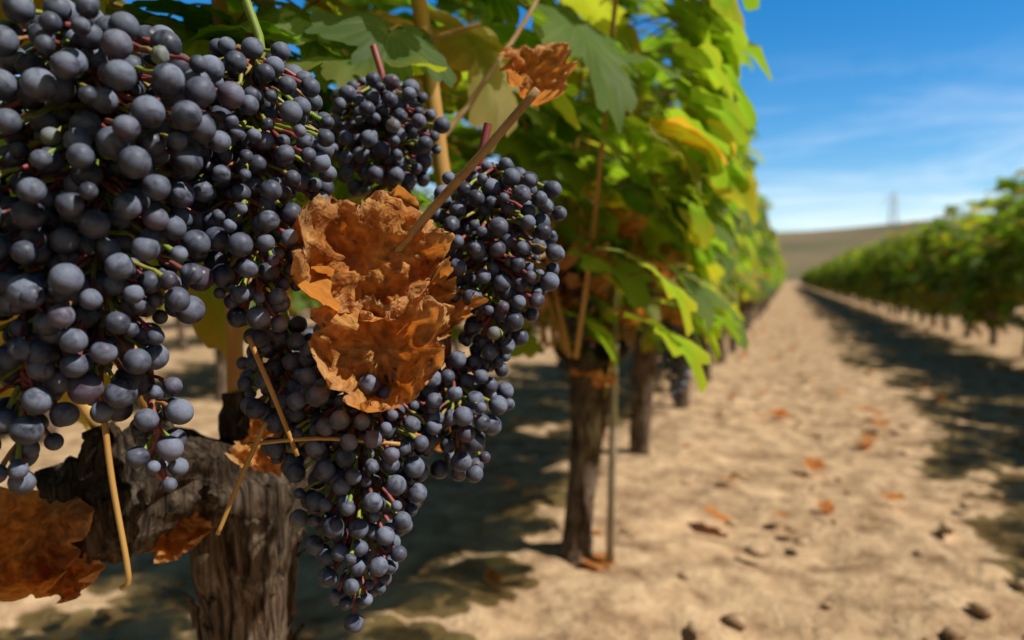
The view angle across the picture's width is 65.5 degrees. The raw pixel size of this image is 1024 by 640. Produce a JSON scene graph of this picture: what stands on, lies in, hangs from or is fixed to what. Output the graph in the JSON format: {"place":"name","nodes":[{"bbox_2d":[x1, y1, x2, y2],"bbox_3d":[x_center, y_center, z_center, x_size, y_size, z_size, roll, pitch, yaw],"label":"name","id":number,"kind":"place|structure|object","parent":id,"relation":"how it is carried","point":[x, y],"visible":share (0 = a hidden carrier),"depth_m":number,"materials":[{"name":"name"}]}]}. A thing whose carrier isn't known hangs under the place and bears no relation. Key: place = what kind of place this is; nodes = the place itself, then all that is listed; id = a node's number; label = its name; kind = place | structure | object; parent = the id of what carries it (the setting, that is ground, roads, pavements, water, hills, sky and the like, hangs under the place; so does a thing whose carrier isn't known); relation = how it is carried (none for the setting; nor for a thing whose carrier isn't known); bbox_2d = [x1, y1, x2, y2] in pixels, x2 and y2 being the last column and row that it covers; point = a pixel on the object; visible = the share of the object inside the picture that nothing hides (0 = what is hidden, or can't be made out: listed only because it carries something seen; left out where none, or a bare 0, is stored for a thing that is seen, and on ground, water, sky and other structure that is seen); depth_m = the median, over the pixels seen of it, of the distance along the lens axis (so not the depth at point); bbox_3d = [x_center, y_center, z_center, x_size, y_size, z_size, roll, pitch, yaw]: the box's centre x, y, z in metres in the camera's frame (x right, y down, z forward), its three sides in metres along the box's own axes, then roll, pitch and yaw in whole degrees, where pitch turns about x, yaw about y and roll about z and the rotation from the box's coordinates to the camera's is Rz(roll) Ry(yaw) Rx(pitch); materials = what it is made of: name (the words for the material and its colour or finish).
{"place":"outdoors","nodes":[
{"label":"outdoors","id":0,"kind":"place"},
{"bbox_2d":[0,281,1023,639],"bbox_3d":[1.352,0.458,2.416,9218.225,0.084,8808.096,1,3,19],"label":"ground","id":1,"kind":"structure","parent":0,"point":[864,571],"depth_m":1.98,"materials":[{"name":"soil"}]},
{"bbox_2d":[0,101,165,444],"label":"vine","id":2,"kind":"object","parent":1,"relation":"on","point":[51,428],"depth_m":2.89,"materials":[{"name":"green plant"}]},
{"bbox_2d":[175,317,187,350],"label":"vine","id":3,"kind":"object","parent":1,"relation":"on","point":[181,337],"visible":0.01,"depth_m":6.58,"materials":[{"name":"brown plant"}]},
{"bbox_2d":[139,174,319,402],"bbox_3d":[-1.462,-0.177,3.846,0.753,1.263,1.076,2,1,16],"label":"vine","id":4,"kind":"object","parent":1,"relation":"on","point":[299,304],"visible":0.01,"depth_m":3.81,"materials":[{"name":"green plant"}]},
{"bbox_2d":[9,0,580,227],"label":"canopy","id":5,"kind":"object","parent":1,"relation":"on","point":[320,39],"visible":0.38,"depth_m":0.68,"materials":[{"name":"green plant"}]},
{"bbox_2d":[0,0,638,639],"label":"vine","id":6,"kind":"object","parent":1,"relation":"on","point":[114,140],"visible":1,"depth_m":0.48,"materials":[{"name":"blue plant"}]},
{"bbox_2d":[292,198,364,316],"bbox_3d":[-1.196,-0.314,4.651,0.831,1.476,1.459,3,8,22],"label":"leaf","id":7,"kind":"object","parent":1,"relation":"on","point":[310,307],"visible":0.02,"depth_m":4.35,"materials":[{"name":"green plant"}]},
{"bbox_2d":[363,186,433,212],"bbox_3d":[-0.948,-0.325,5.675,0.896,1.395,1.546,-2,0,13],"label":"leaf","id":8,"kind":"object","parent":1,"relation":"on","point":[425,194],"visible":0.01,"depth_m":5.64,"materials":[{"name":"green plant"}]},
{"bbox_2d":[416,186,472,351],"bbox_3d":[-0.547,-0.408,6.623,0.859,1.463,1.464,1,0,18],"label":"vine","id":9,"kind":"object","parent":1,"relation":"on","point":[456,345],"depth_m":6.54,"materials":[{"name":"green plant"}]},
{"bbox_2d":[531,322,536,335],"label":"vine","id":10,"kind":"object","parent":1,"relation":"on","point":[535,328],"depth_m":8.44,"materials":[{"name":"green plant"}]},
{"bbox_2d":[48,311,1023,639],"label":"soil clods","id":11,"kind":"object","parent":1,"relation":"on","point":[740,619],"visible":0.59,"depth_m":1.81,"materials":[{"name":"beige soil"}]},
{"bbox_2d":[303,0,772,566],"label":"vine","id":12,"kind":"object","parent":1,"relation":"on","point":[615,278],"visible":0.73,"depth_m":1.31,"materials":[{"name":"green plant"}]},
{"bbox_2d":[68,302,1023,639],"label":"fallen leaves","id":13,"kind":"object","parent":1,"relation":"on","point":[596,560],"visible":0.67,"depth_m":2.43,"materials":[{"name":"brown plant"}]},
{"bbox_2d":[498,65,748,455],"bbox_3d":[0.309,-0.166,2.527,0.841,1.380,1.432,3,8,16],"label":"vine","id":14,"kind":"object","parent":1,"relation":"on","point":[643,368],"visible":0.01,"depth_m":2.47,"materials":[{"name":"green plant"}]},
{"bbox_2d":[649,104,763,408],"bbox_3d":[0.644,-0.263,3.541,0.886,1.475,1.529,2,1,17],"label":"vine","id":15,"kind":"object","parent":1,"relation":"on","point":[746,281],"visible":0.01,"depth_m":3.28,"materials":[{"name":"green plant"}]},
{"bbox_2d":[699,156,763,381],"bbox_3d":[0.956,-0.287,4.484,0.889,1.443,1.514,-1,1,17],"label":"vine","id":16,"kind":"object","parent":1,"relation":"on","point":[706,346],"depth_m":4.39,"materials":[{"name":"green plant"}]},
{"bbox_2d":[715,192,775,362],"bbox_3d":[1.328,-0.294,5.362,0.831,1.344,1.188,4,9,23],"label":"vine","id":17,"kind":"object","parent":1,"relation":"on","point":[765,256],"visible":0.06,"depth_m":5.27,"materials":[{"name":"green plant"}]},
{"bbox_2d":[742,295,763,318],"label":"vine","id":18,"kind":"object","parent":1,"relation":"on","point":[743,314],"depth_m":8.22,"materials":[{"name":"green plant"}]},
{"bbox_2d":[729,216,779,352],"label":"vine","id":19,"kind":"object","parent":1,"relation":"on","point":[732,345],"visible":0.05,"depth_m":6.09,"materials":[{"name":"green plant"}]},
{"bbox_2d":[740,199,773,315],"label":"vine","id":20,"kind":"object","parent":1,"relation":"on","point":[741,308],"visible":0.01,"depth_m":7.30,"materials":[{"name":"green plant"}]},
{"bbox_2d":[744,230,776,329],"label":"vine","id":21,"kind":"object","parent":1,"relation":"on","point":[747,321],"visible":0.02,"depth_m":9.18,"materials":[{"name":"green plant"}]},
{"bbox_2d":[748,236,779,325],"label":"vine","id":22,"kind":"object","parent":1,"relation":"on","point":[776,262],"visible":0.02,"depth_m":10.06,"materials":[{"name":"green plant"}]},
{"bbox_2d":[755,244,782,317],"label":"vine","id":23,"kind":"object","parent":1,"relation":"on","point":[757,303],"visible":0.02,"depth_m":11.97,"materials":[{"name":"green plant"}]},
{"bbox_2d":[750,233,787,321],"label":"vine","id":24,"kind":"object","parent":1,"relation":"on","point":[752,309],"depth_m":11.03,"materials":[{"name":"green plant"}]},
{"bbox_2d":[761,246,779,313],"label":"vine","id":25,"kind":"object","parent":1,"relation":"on","point":[762,306],"depth_m":13.87,"materials":[{"name":"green plant"}]},
{"bbox_2d":[764,252,784,309],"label":"vine","id":26,"kind":"object","parent":1,"relation":"on","point":[778,286],"visible":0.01,"depth_m":15.72,"materials":[{"name":"green plant"}]},
{"bbox_2d":[759,259,792,315],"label":"vine","id":27,"kind":"object","parent":1,"relation":"on","point":[783,262],"visible":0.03,"depth_m":13.17,"materials":[{"name":"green plant"}]},
{"bbox_2d":[810,267,822,291],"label":"vine","id":28,"kind":"object","parent":1,"relation":"on","point":[813,278],"visible":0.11,"depth_m":39.78,"materials":[{"name":"green plant"}]},
{"bbox_2d":[817,258,835,295],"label":"vine","id":29,"kind":"object","parent":1,"relation":"on","point":[823,271],"visible":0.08,"depth_m":29.38,"materials":[{"name":"green plant"}]},
{"bbox_2d":[819,261,838,296],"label":"vine","id":30,"kind":"object","parent":1,"relation":"on","point":[823,276],"visible":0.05,"depth_m":27.98,"materials":[{"name":"green plant"}]},
{"bbox_2d":[821,258,841,296],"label":"vine","id":31,"kind":"object","parent":1,"relation":"on","point":[828,272],"visible":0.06,"depth_m":26.59,"materials":[{"name":"green plant"}]},
{"bbox_2d":[823,262,843,297],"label":"vine","id":32,"kind":"object","parent":1,"relation":"on","point":[830,276],"visible":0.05,"depth_m":25.73,"materials":[{"name":"green plant"}]},
{"bbox_2d":[828,254,849,299],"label":"vine","id":33,"kind":"object","parent":1,"relation":"on","point":[838,259],"visible":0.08,"depth_m":23.13,"materials":[{"name":"green plant"}]},
{"bbox_2d":[830,260,852,300],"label":"vine","id":34,"kind":"object","parent":1,"relation":"on","point":[838,279],"visible":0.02,"depth_m":22.32,"materials":[{"name":"green plant"}]},
{"bbox_2d":[832,253,860,301],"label":"vine","id":35,"kind":"object","parent":1,"relation":"on","point":[839,272],"visible":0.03,"depth_m":21.34,"materials":[{"name":"green plant"}]},
{"bbox_2d":[835,262,858,302],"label":"vine","id":36,"kind":"object","parent":1,"relation":"on","point":[857,300],"depth_m":20.50,"materials":[{"name":"green plant"}]},
{"bbox_2d":[837,246,862,303],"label":"vine","id":37,"kind":"object","parent":1,"relation":"on","point":[850,251],"visible":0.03,"depth_m":19.19,"materials":[{"name":"green plant"}]},
{"bbox_2d":[835,252,867,304],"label":"vine","id":38,"kind":"object","parent":1,"relation":"on","point":[842,286],"visible":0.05,"depth_m":18.30,"materials":[{"name":"green plant"}]},
{"bbox_2d":[841,245,872,306],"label":"vine","id":39,"kind":"object","parent":1,"relation":"on","point":[849,276],"visible":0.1,"depth_m":17.54,"materials":[{"name":"green plant"}]},
{"bbox_2d":[845,258,876,307],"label":"vine","id":40,"kind":"object","parent":1,"relation":"on","point":[852,282],"visible":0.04,"depth_m":16.81,"materials":[{"name":"green plant"}]},
{"bbox_2d":[850,242,889,309],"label":"vine","id":41,"kind":"object","parent":1,"relation":"on","point":[856,280],"visible":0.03,"depth_m":15.45,"materials":[{"name":"green plant"}]},
{"bbox_2d":[853,243,888,311],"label":"vine","id":42,"kind":"object","parent":1,"relation":"on","point":[866,253],"visible":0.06,"depth_m":14.48,"materials":[{"name":"green plant"}]},
{"bbox_2d":[855,243,893,313],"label":"vine","id":43,"kind":"object","parent":1,"relation":"on","point":[873,248],"visible":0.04,"depth_m":13.55,"materials":[{"name":"green plant"}]},
{"bbox_2d":[856,236,902,316],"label":"vine","id":44,"kind":"object","parent":1,"relation":"on","point":[869,287],"visible":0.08,"depth_m":12.85,"materials":[{"name":"green plant"}]},
{"bbox_2d":[862,223,921,319],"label":"vine","id":45,"kind":"object","parent":1,"relation":"on","point":[880,270],"visible":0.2,"depth_m":11.83,"materials":[{"name":"green plant"}]},
{"bbox_2d":[881,234,931,322],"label":"vine","id":46,"kind":"object","parent":1,"relation":"on","point":[891,273],"visible":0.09,"depth_m":10.72,"materials":[{"name":"green plant"}]},
{"bbox_2d":[883,232,953,326],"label":"vine","id":47,"kind":"object","parent":1,"relation":"on","point":[898,277],"visible":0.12,"depth_m":9.74,"materials":[{"name":"green plant"}]},
{"bbox_2d":[895,220,972,331],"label":"vine","id":48,"kind":"object","parent":1,"relation":"on","point":[925,244],"visible":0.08,"depth_m":8.96,"materials":[{"name":"green plant"}]},
{"bbox_2d":[902,216,980,337],"bbox_3d":[4.483,-0.394,7.892,1.103,1.305,1.431,1,7,22],"label":"vine","id":49,"kind":"object","parent":1,"relation":"on","point":[935,222],"visible":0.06,"depth_m":8.02,"materials":[{"name":"green plant"}]},
{"bbox_2d":[909,196,1020,345],"bbox_3d":[4.170,-0.380,6.970,1.110,1.367,1.440,0,1,13],"label":"vine","id":50,"kind":"object","parent":1,"relation":"on","point":[943,260],"visible":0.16,"depth_m":7.12,"materials":[{"name":"green plant"}]},
{"bbox_2d":[932,189,1023,355],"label":"vine","id":51,"kind":"object","parent":1,"relation":"on","point":[958,265],"visible":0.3,"depth_m":6.17,"materials":[{"name":"green plant"}]},
{"bbox_2d":[950,170,1023,335],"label":"vine","id":52,"kind":"object","parent":1,"relation":"on","point":[999,274],"visible":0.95,"depth_m":5.42,"materials":[{"name":"green plant"}]},
{"bbox_2d":[998,272,1023,326],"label":"vine","id":53,"kind":"object","parent":1,"relation":"on","point":[1008,304],"visible":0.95,"depth_m":4.82,"materials":[{"name":"green plant"}]},
{"bbox_2d":[16,0,1023,231],"label":"sky","id":54,"kind":"structure","parent":0,"point":[864,102],"materials":[{"name":"blue"}]},
{"bbox_2d":[774,217,1011,280],"bbox_3d":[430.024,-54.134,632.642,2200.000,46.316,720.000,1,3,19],"label":"hill","id":55,"kind":"structure","parent":0,"point":[807,249],"depth_m":491.00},
{"bbox_2d":[882,192,902,225],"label":"pylon","id":56,"kind":"object","parent":55,"relation":"on","point":[891,201],"visible":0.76,"depth_m":540.97,"materials":[{"name":"silver metal"}]}
]}

